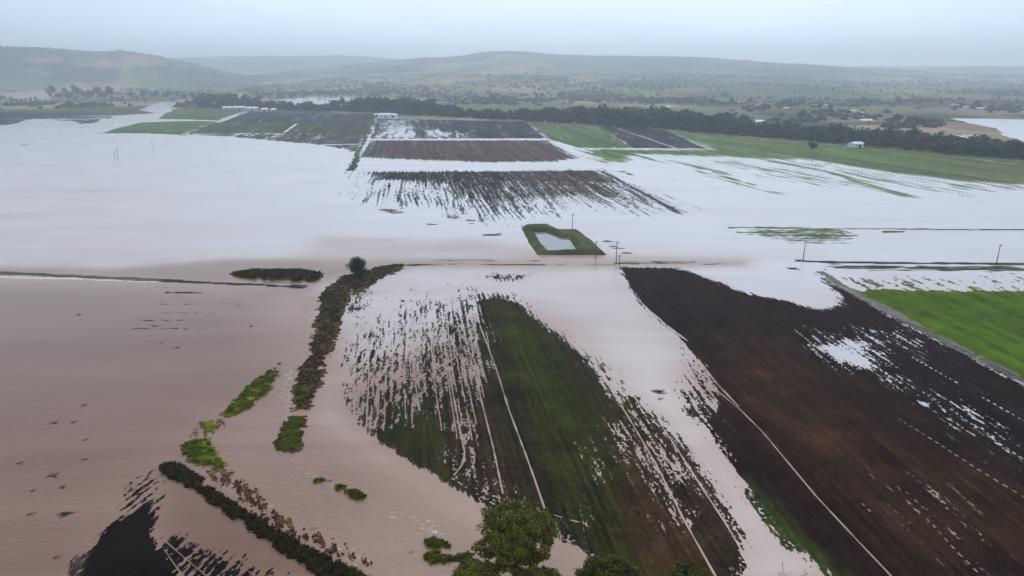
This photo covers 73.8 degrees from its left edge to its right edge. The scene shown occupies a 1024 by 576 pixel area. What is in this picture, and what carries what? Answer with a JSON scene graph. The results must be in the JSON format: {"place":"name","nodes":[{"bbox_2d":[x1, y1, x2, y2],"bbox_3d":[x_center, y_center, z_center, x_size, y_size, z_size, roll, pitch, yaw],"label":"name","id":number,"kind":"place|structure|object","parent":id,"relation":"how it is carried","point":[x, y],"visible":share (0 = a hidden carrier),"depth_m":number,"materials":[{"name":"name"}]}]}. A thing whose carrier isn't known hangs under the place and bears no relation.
{"place":"outdoors","nodes":[
{"label":"outdoors","id":0,"kind":"place"},
{"bbox_2d":[0,116,111,124],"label":"ploughed field","id":1,"kind":"structure","parent":0,"point":[17,120],"depth_m":1302.62,"materials":[{"name":"plant"}]},
{"bbox_2d":[0,106,152,116],"bbox_3d":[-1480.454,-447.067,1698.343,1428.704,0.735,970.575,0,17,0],"label":"green field","id":2,"kind":"structure","parent":0,"point":[77,112],"depth_m":1509.23,"materials":[{"name":"green plant"}]},
{"bbox_2d":[0,271,307,342],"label":"road bank","id":3,"kind":"structure","parent":0,"point":[125,278],"depth_m":277.52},
{"bbox_2d":[101,121,213,134],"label":"green field","id":4,"kind":"structure","parent":0,"point":[175,127],"depth_m":1080.69,"materials":[{"name":"green plant"}]},
{"bbox_2d":[66,470,290,575],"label":"ploughed field","id":5,"kind":"structure","parent":0,"point":[127,546],"depth_m":119.00,"materials":[{"name":"soil"}]},
{"bbox_2d":[180,120,219,135],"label":"farm track","id":6,"kind":"structure","parent":0,"point":[184,134],"depth_m":1041.23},
{"bbox_2d":[158,108,242,119],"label":"green field","id":7,"kind":"structure","parent":0,"point":[198,114],"depth_m":1433.48,"materials":[{"name":"green plant"}]},
{"bbox_2d":[160,464,365,575],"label":"levee","id":8,"kind":"structure","parent":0,"point":[224,503],"depth_m":126.02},
{"bbox_2d":[158,460,366,575],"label":"scrub","id":9,"kind":"object","parent":8,"relation":"on","point":[174,469],"visible":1,"depth_m":124.18,"materials":[{"name":"plant"}]},
{"bbox_2d":[214,470,372,564],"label":"debris","id":10,"kind":"object","parent":8,"relation":"on","point":[278,523],"visible":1,"depth_m":128.51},
{"bbox_2d":[189,122,375,140],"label":"green field","id":11,"kind":"structure","parent":0,"point":[226,129],"depth_m":1041.43,"materials":[{"name":"green plant"}]},
{"bbox_2d":[222,112,376,122],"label":"ploughed field","id":12,"kind":"structure","parent":0,"point":[268,117],"depth_m":1332.98,"materials":[{"name":"soil"}]},
{"bbox_2d":[229,264,404,452],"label":"levee","id":13,"kind":"structure","parent":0,"point":[319,383],"depth_m":215.29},
{"bbox_2d":[275,415,304,450],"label":"grass","id":14,"kind":"structure","parent":13,"relation":"on","point":[289,433],"depth_m":157.87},
{"bbox_2d":[295,263,404,408],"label":"scrub","id":15,"kind":"object","parent":13,"relation":"on","point":[325,310],"visible":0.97,"depth_m":238.26,"materials":[{"name":"plant"}]},
{"bbox_2d":[345,256,367,276],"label":"round tree","id":16,"kind":"object","parent":13,"relation":"on","point":[357,266],"visible":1,"depth_m":278.48,"materials":[{"name":"green plant"}]},
{"bbox_2d":[272,132,367,151],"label":"ploughed field","id":17,"kind":"structure","parent":0,"point":[317,139],"depth_m":880.75,"materials":[{"name":"soil"}]},
{"bbox_2d":[179,362,472,564],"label":"levee","id":18,"kind":"structure","parent":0,"point":[209,426],"depth_m":154.03,"materials":[{"name":"plant"}]},
{"bbox_2d":[181,437,223,468],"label":"grass","id":19,"kind":"structure","parent":18,"relation":"on","point":[192,444],"depth_m":150.66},
{"bbox_2d":[224,364,278,413],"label":"grass","id":20,"kind":"structure","parent":18,"relation":"on","point":[230,407],"depth_m":178.27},
{"bbox_2d":[189,418,371,574],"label":"mud bank","id":21,"kind":"structure","parent":18,"relation":"on","point":[288,523],"depth_m":133.94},
{"bbox_2d":[313,477,366,498],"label":"grass","id":22,"kind":"structure","parent":18,"relation":"on","point":[358,494],"depth_m":136.49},
{"bbox_2d":[346,118,374,170],"bbox_3d":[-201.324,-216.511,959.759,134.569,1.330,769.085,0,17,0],"label":"grass bank","id":23,"kind":"structure","parent":0,"point":[354,165],"depth_m":718.38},
{"bbox_2d":[422,535,473,563],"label":"grass","id":24,"kind":"structure","parent":0,"point":[434,541],"depth_m":118.49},
{"bbox_2d":[370,118,547,138],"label":"ploughed field","id":25,"kind":"structure","parent":0,"point":[466,129],"depth_m":1041.39,"materials":[{"name":"soil"}]},
{"bbox_2d":[378,207,554,223],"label":"mud flat","id":26,"kind":"structure","parent":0,"point":[390,211],"depth_m":413.03,"materials":[{"name":"soil"}]},
{"bbox_2d":[359,140,580,162],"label":"ploughed field","id":27,"kind":"structure","parent":0,"point":[493,151],"depth_m":752.89,"materials":[{"name":"soil"}]},
{"bbox_2d":[0,91,1023,575],"bbox_3d":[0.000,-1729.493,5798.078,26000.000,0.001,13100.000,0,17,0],"label":"flood water","id":28,"kind":"structure","parent":0,"point":[78,199],"depth_m":256.59,"materials":[{"name":"liquid"}]},
{"bbox_2d":[232,268,320,280],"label":"scrub","id":29,"kind":"object","parent":28,"relation":"on","point":[297,274],"visible":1,"depth_m":283.55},
{"bbox_2d":[450,557,501,575],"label":"gum tree","id":30,"kind":"object","parent":28,"relation":"on","point":[473,567],"visible":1,"depth_m":102.33,"materials":[{"name":"green plant"}]},
{"bbox_2d":[470,497,561,575],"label":"gum tree","id":31,"kind":"object","parent":28,"relation":"on","point":[517,531],"visible":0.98,"depth_m":106.70,"materials":[{"name":"green plant"}]},
{"bbox_2d":[518,565,561,575],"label":"gum tree","id":32,"kind":"object","parent":28,"relation":"on","point":[543,570],"visible":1,"depth_m":98.57,"materials":[{"name":"green plant"}]},
{"bbox_2d":[572,552,645,575],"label":"gum tree","id":33,"kind":"object","parent":28,"relation":"on","point":[609,564],"visible":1,"depth_m":98.20,"materials":[{"name":"green plant"}]},
{"bbox_2d":[661,560,713,575],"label":"gum tree","id":34,"kind":"object","parent":28,"relation":"on","point":[690,568],"visible":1,"depth_m":97.89,"materials":[{"name":"green plant"}]},
{"bbox_2d":[0,47,1023,90],"bbox_3d":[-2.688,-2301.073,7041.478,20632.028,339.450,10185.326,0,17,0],"label":"hills","id":35,"kind":"structure","parent":0,"point":[119,69],"depth_m":4746.52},
{"bbox_2d":[0,45,1023,108],"bbox_3d":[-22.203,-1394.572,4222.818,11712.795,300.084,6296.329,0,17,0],"label":"woodland","id":36,"kind":"object","parent":35,"relation":"on","point":[380,92],"visible":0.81,"depth_m":2986.62,"materials":[{"name":"green plant"}]},
{"bbox_2d":[0,76,1023,110],"bbox_3d":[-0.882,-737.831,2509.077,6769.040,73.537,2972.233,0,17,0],"label":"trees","id":37,"kind":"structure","parent":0,"point":[735,90],"depth_m":2866.39,"materials":[{"name":"plant"}]},
{"bbox_2d":[44,85,56,97],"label":"shore tree","id":38,"kind":"object","parent":37,"relation":"on","point":[50,90],"visible":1,"depth_m":2398.06,"materials":[{"name":"green plant"}]},
{"bbox_2d":[69,84,80,97],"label":"shore tree","id":39,"kind":"object","parent":37,"relation":"on","point":[74,89],"visible":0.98,"depth_m":2359.21,"materials":[{"name":"green plant"}]},
{"bbox_2d":[92,86,101,96],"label":"shore tree","id":40,"kind":"object","parent":37,"relation":"on","point":[95,90],"visible":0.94,"depth_m":2399.64,"materials":[{"name":"green plant"}]},
{"bbox_2d":[104,85,114,94],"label":"shore tree","id":41,"kind":"object","parent":37,"relation":"on","point":[109,90],"visible":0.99,"depth_m":2346.43,"materials":[{"name":"green plant"}]},
{"bbox_2d":[225,71,1023,128],"bbox_3d":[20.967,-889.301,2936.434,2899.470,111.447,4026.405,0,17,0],"label":"thicket","id":42,"kind":"object","parent":37,"relation":"on","point":[930,121],"visible":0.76,"depth_m":1946.64,"materials":[{"name":"green plant"}]},
{"bbox_2d":[0,0,1023,66],"label":"sky","id":43,"kind":"structure","parent":0,"point":[848,33],"materials":[{"name":"grey"}]},
{"bbox_2d":[337,167,702,228],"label":"ploughed field","id":44,"kind":"structure","parent":0,"point":[489,185],"depth_m":501.63,"materials":[{"name":"soil"}]},
{"bbox_2d":[325,273,751,575],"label":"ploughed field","id":45,"kind":"structure","parent":0,"point":[564,409],"depth_m":155.66,"materials":[{"name":"plant"}]},
{"bbox_2d":[534,232,574,249],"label":"pond water","id":46,"kind":"structure","parent":0,"point":[547,241],"depth_m":339.19,"materials":[{"name":"grey liquid"}]},
{"bbox_2d":[521,224,605,254],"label":"pond bank","id":47,"kind":"structure","parent":0,"point":[583,244],"depth_m":337.10,"materials":[{"name":"green plant"}]},
{"bbox_2d":[526,121,631,147],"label":"green field","id":48,"kind":"structure","parent":0,"point":[583,135],"depth_m":954.19,"materials":[{"name":"green plant"}]},
{"bbox_2d":[159,101,1023,159],"bbox_3d":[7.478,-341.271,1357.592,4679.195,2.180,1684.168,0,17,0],"label":"farmland","id":49,"kind":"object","parent":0,"point":[945,113],"visible":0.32,"depth_m":1472.11,"materials":[{"name":"plant"}]},
{"bbox_2d":[192,97,203,106],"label":"belt tree","id":50,"kind":"object","parent":49,"relation":"on","point":[196,100],"visible":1,"depth_m":1690.12,"materials":[{"name":"green plant"}]},
{"bbox_2d":[193,93,210,98],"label":"belt tree","id":51,"kind":"object","parent":49,"relation":"on","point":[202,96],"visible":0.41,"depth_m":1884.63,"materials":[{"name":"green plant"}]},
{"bbox_2d":[207,94,217,103],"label":"belt tree","id":52,"kind":"object","parent":49,"relation":"on","point":[212,98],"visible":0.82,"depth_m":1792.97,"materials":[{"name":"green plant"}]},
{"bbox_2d":[222,98,234,105],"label":"belt tree","id":53,"kind":"object","parent":49,"relation":"on","point":[229,102],"visible":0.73,"depth_m":1703.90,"materials":[{"name":"green plant"}]},
{"bbox_2d":[232,106,245,110],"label":"shed","id":54,"kind":"structure","parent":49,"relation":"on","point":[238,108],"depth_m":1571.62,"materials":[{"name":"white metal"}]},
{"bbox_2d":[235,100,249,106],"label":"belt tree","id":55,"kind":"object","parent":49,"relation":"on","point":[242,103],"visible":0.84,"depth_m":1633.32,"materials":[{"name":"green plant"}]},
{"bbox_2d":[246,107,258,110],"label":"shed","id":56,"kind":"structure","parent":49,"relation":"on","point":[252,108],"depth_m":1560.54,"materials":[{"name":"white metal"}]},
{"bbox_2d":[302,103,315,109],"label":"belt tree","id":57,"kind":"object","parent":49,"relation":"on","point":[307,105],"visible":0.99,"depth_m":1561.56,"materials":[{"name":"green plant"}]},
{"bbox_2d":[351,98,367,109],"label":"belt tree","id":58,"kind":"object","parent":49,"relation":"on","point":[361,102],"visible":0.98,"depth_m":1518.58,"materials":[{"name":"green plant"}]},
{"bbox_2d":[366,97,383,110],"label":"belt tree","id":59,"kind":"object","parent":49,"relation":"on","point":[377,101],"visible":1,"depth_m":1475.84,"materials":[{"name":"green plant"}]},
{"bbox_2d":[374,98,389,110],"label":"belt tree","id":60,"kind":"object","parent":49,"relation":"on","point":[384,106],"visible":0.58,"depth_m":1483.81,"materials":[{"name":"green plant"}]},
{"bbox_2d":[387,99,399,110],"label":"belt tree","id":61,"kind":"object","parent":49,"relation":"on","point":[391,104],"visible":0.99,"depth_m":1439.77,"materials":[{"name":"green plant"}]},
{"bbox_2d":[391,103,406,111],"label":"belt tree","id":62,"kind":"object","parent":49,"relation":"on","point":[401,106],"visible":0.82,"depth_m":1444.86,"materials":[{"name":"green plant"}]},
{"bbox_2d":[394,96,415,102],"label":"belt tree","id":63,"kind":"object","parent":49,"relation":"on","point":[408,99],"visible":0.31,"depth_m":1573.21,"materials":[{"name":"green plant"}]},
{"bbox_2d":[403,102,424,114],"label":"belt tree","id":64,"kind":"object","parent":49,"relation":"on","point":[413,107],"visible":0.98,"depth_m":1390.61,"materials":[{"name":"green plant"}]},
{"bbox_2d":[417,101,428,113],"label":"belt tree","id":65,"kind":"object","parent":49,"relation":"on","point":[422,105],"visible":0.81,"depth_m":1400.02,"materials":[{"name":"green plant"}]},
{"bbox_2d":[420,101,441,113],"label":"belt tree","id":66,"kind":"object","parent":49,"relation":"on","point":[431,104],"visible":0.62,"depth_m":1413.92,"materials":[{"name":"green plant"}]},
{"bbox_2d":[491,108,505,118],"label":"belt tree","id":67,"kind":"object","parent":49,"relation":"on","point":[497,113],"visible":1,"depth_m":1261.13,"materials":[{"name":"green plant"}]},
{"bbox_2d":[515,110,525,119],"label":"belt tree","id":68,"kind":"object","parent":49,"relation":"on","point":[519,112],"visible":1,"depth_m":1234.95,"materials":[{"name":"green plant"}]},
{"bbox_2d":[517,108,532,118],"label":"belt tree","id":69,"kind":"object","parent":49,"relation":"on","point":[526,112],"visible":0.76,"depth_m":1242.88,"materials":[{"name":"green plant"}]},
{"bbox_2d":[553,112,567,119],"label":"belt tree","id":70,"kind":"object","parent":49,"relation":"on","point":[560,116],"visible":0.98,"depth_m":1192.94,"materials":[{"name":"green plant"}]},
{"bbox_2d":[572,105,587,117],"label":"belt tree","id":71,"kind":"object","parent":49,"relation":"on","point":[578,113],"visible":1,"depth_m":1169.82,"materials":[{"name":"green plant"}]},
{"bbox_2d":[596,103,610,112],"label":"belt tree","id":72,"kind":"object","parent":49,"relation":"on","point":[599,109],"visible":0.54,"depth_m":1188.26,"materials":[{"name":"green plant"}]},
{"bbox_2d":[599,109,613,122],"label":"belt tree","id":73,"kind":"object","parent":49,"relation":"on","point":[606,113],"visible":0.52,"depth_m":1132.40,"materials":[{"name":"green plant"}]},
{"bbox_2d":[197,100,1023,159],"bbox_3d":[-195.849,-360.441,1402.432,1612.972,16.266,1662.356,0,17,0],"label":"undergrowth","id":74,"kind":"object","parent":49,"relation":"on","point":[831,138],"visible":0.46,"depth_m":979.39,"materials":[{"name":"green plant"}]},
{"bbox_2d":[608,107,631,125],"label":"belt tree","id":75,"kind":"object","parent":49,"relation":"on","point":[619,115],"visible":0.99,"depth_m":1097.38,"materials":[{"name":"green plant"}]},
{"bbox_2d":[623,105,642,115],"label":"belt tree","id":76,"kind":"object","parent":49,"relation":"on","point":[632,109],"visible":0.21,"depth_m":1192.57,"materials":[{"name":"green plant"}]},
{"bbox_2d":[632,108,656,124],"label":"belt tree","id":77,"kind":"object","parent":49,"relation":"on","point":[642,118],"visible":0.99,"depth_m":1070.71,"materials":[{"name":"green plant"}]},
{"bbox_2d":[653,108,673,125],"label":"belt tree","id":78,"kind":"object","parent":49,"relation":"on","point":[658,118],"visible":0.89,"depth_m":1040.20,"materials":[{"name":"green plant"}]},
{"bbox_2d":[657,110,679,125],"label":"belt tree","id":79,"kind":"object","parent":49,"relation":"on","point":[674,116],"visible":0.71,"depth_m":1039.12,"materials":[{"name":"green plant"}]},
{"bbox_2d":[676,112,686,129],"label":"belt tree","id":80,"kind":"object","parent":49,"relation":"on","point":[681,116],"visible":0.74,"depth_m":1018.21,"materials":[{"name":"green plant"}]},
{"bbox_2d":[686,112,708,127],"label":"belt tree","id":81,"kind":"object","parent":49,"relation":"on","point":[699,118],"visible":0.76,"depth_m":1004.60,"materials":[{"name":"green plant"}]},
{"bbox_2d":[714,112,737,119],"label":"belt tree","id":82,"kind":"object","parent":49,"relation":"on","point":[719,115],"visible":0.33,"depth_m":1037.47,"materials":[{"name":"green plant"}]},
{"bbox_2d":[735,120,746,131],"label":"belt tree","id":83,"kind":"object","parent":49,"relation":"on","point":[738,122],"visible":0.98,"depth_m":945.26,"materials":[{"name":"green plant"}]},
{"bbox_2d":[728,114,754,122],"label":"belt tree","id":84,"kind":"object","parent":49,"relation":"on","point":[744,117],"visible":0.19,"depth_m":1004.10,"materials":[{"name":"green plant"}]},
{"bbox_2d":[731,120,755,130],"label":"belt tree","id":85,"kind":"object","parent":49,"relation":"on","point":[749,123],"visible":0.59,"depth_m":942.70,"materials":[{"name":"green plant"}]},
{"bbox_2d":[785,123,801,130],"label":"belt tree","id":86,"kind":"object","parent":49,"relation":"on","point":[795,126],"visible":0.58,"depth_m":930.40,"materials":[{"name":"green plant"}]},
{"bbox_2d":[801,125,829,137],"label":"belt tree","id":87,"kind":"object","parent":49,"relation":"on","point":[817,131],"visible":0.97,"depth_m":847.25,"materials":[{"name":"green plant"}]},
{"bbox_2d":[834,132,846,141],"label":"belt tree","id":88,"kind":"object","parent":49,"relation":"on","point":[840,134],"visible":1,"depth_m":825.04,"materials":[{"name":"green plant"}]},
{"bbox_2d":[829,122,856,133],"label":"belt tree","id":89,"kind":"object","parent":49,"relation":"on","point":[844,129],"visible":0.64,"depth_m":859.75,"materials":[{"name":"green plant"}]},
{"bbox_2d":[838,131,855,140],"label":"belt tree","id":90,"kind":"object","parent":49,"relation":"on","point":[846,133],"visible":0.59,"depth_m":828.34,"materials":[{"name":"green plant"}]},
{"bbox_2d":[857,119,873,122],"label":"farmhouse","id":91,"kind":"object","parent":49,"relation":"on","point":[865,120],"visible":0.89,"depth_m":1172.08,"materials":[{"name":"white metal"}]},
{"bbox_2d":[856,127,880,139],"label":"belt tree","id":92,"kind":"object","parent":49,"relation":"on","point":[862,132],"visible":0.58,"depth_m":803.68,"materials":[{"name":"green plant"}]},
{"bbox_2d":[868,134,888,143],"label":"belt tree","id":93,"kind":"object","parent":49,"relation":"on","point":[877,138],"visible":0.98,"depth_m":782.24,"materials":[{"name":"green plant"}]},
{"bbox_2d":[884,129,898,145],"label":"belt tree","id":94,"kind":"object","parent":49,"relation":"on","point":[892,134],"visible":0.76,"depth_m":782.24,"materials":[{"name":"green plant"}]},
{"bbox_2d":[885,117,898,123],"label":"paddock tree","id":95,"kind":"object","parent":49,"relation":"on","point":[891,120],"visible":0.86,"depth_m":1120.36,"materials":[{"name":"green plant"}]},
{"bbox_2d":[896,134,911,145],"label":"belt tree","id":96,"kind":"object","parent":49,"relation":"on","point":[901,140],"visible":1,"depth_m":760.56,"materials":[{"name":"green plant"}]},
{"bbox_2d":[900,129,921,141],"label":"belt tree","id":97,"kind":"object","parent":49,"relation":"on","point":[911,134],"visible":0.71,"depth_m":763.48,"materials":[{"name":"green plant"}]},
{"bbox_2d":[915,136,930,147],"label":"belt tree","id":98,"kind":"object","parent":49,"relation":"on","point":[920,141],"visible":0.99,"depth_m":743.67,"materials":[{"name":"green plant"}]},
{"bbox_2d":[932,136,958,150],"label":"belt tree","id":99,"kind":"object","parent":49,"relation":"on","point":[945,141],"visible":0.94,"depth_m":724.19,"materials":[{"name":"green plant"}]},
{"bbox_2d":[951,138,983,153],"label":"belt tree","id":100,"kind":"object","parent":49,"relation":"on","point":[963,145],"visible":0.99,"depth_m":707.25,"materials":[{"name":"green plant"}]},
{"bbox_2d":[979,134,992,141],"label":"belt tree","id":101,"kind":"object","parent":49,"relation":"on","point":[982,137],"visible":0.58,"depth_m":757.49,"materials":[{"name":"green plant"}]},
{"bbox_2d":[996,141,1023,149],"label":"belt tree","id":102,"kind":"object","parent":49,"relation":"on","point":[1020,144],"visible":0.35,"depth_m":681.68,"materials":[{"name":"green plant"}]},
{"bbox_2d":[263,173,1023,284],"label":"road verge","id":103,"kind":"structure","parent":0,"point":[962,268],"depth_m":302.07,"materials":[{"name":"green plant"}]},
{"bbox_2d":[596,124,706,148],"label":"ploughed field","id":104,"kind":"structure","parent":0,"point":[633,140],"depth_m":894.52,"materials":[{"name":"soil"}]},
{"bbox_2d":[571,131,1023,198],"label":"green field","id":105,"kind":"structure","parent":0,"point":[972,169],"depth_m":665.27,"materials":[{"name":"green plant"}]},
{"bbox_2d":[704,115,717,126],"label":"belt tree","id":106,"kind":"object","parent":105,"relation":"on","point":[711,120],"visible":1,"depth_m":975.66,"materials":[{"name":"green plant"}]},
{"bbox_2d":[848,142,864,147],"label":"shed","id":107,"kind":"structure","parent":105,"relation":"on","point":[855,144],"depth_m":774.83,"materials":[{"name":"white metal"}]},
{"bbox_2d":[1003,142,1020,152],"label":"belt tree","id":108,"kind":"object","parent":105,"relation":"on","point":[1011,146],"visible":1,"depth_m":678.39,"materials":[{"name":"green plant"}]},
{"bbox_2d":[736,226,858,244],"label":"green field","id":109,"kind":"structure","parent":0,"point":[820,237],"depth_m":357.25,"materials":[{"name":"green plant"}]},
{"bbox_2d":[619,266,1023,575],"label":"ploughed field","id":110,"kind":"structure","parent":0,"point":[845,441],"depth_m":160.51,"materials":[{"name":"soil"}]},
{"bbox_2d":[816,271,1023,382],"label":"farm track","id":111,"kind":"structure","parent":0,"point":[969,353],"depth_m":224.07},
{"bbox_2d":[822,269,1023,378],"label":"green field","id":112,"kind":"structure","parent":0,"point":[988,325],"depth_m":239.06,"materials":[{"name":"green plant"}]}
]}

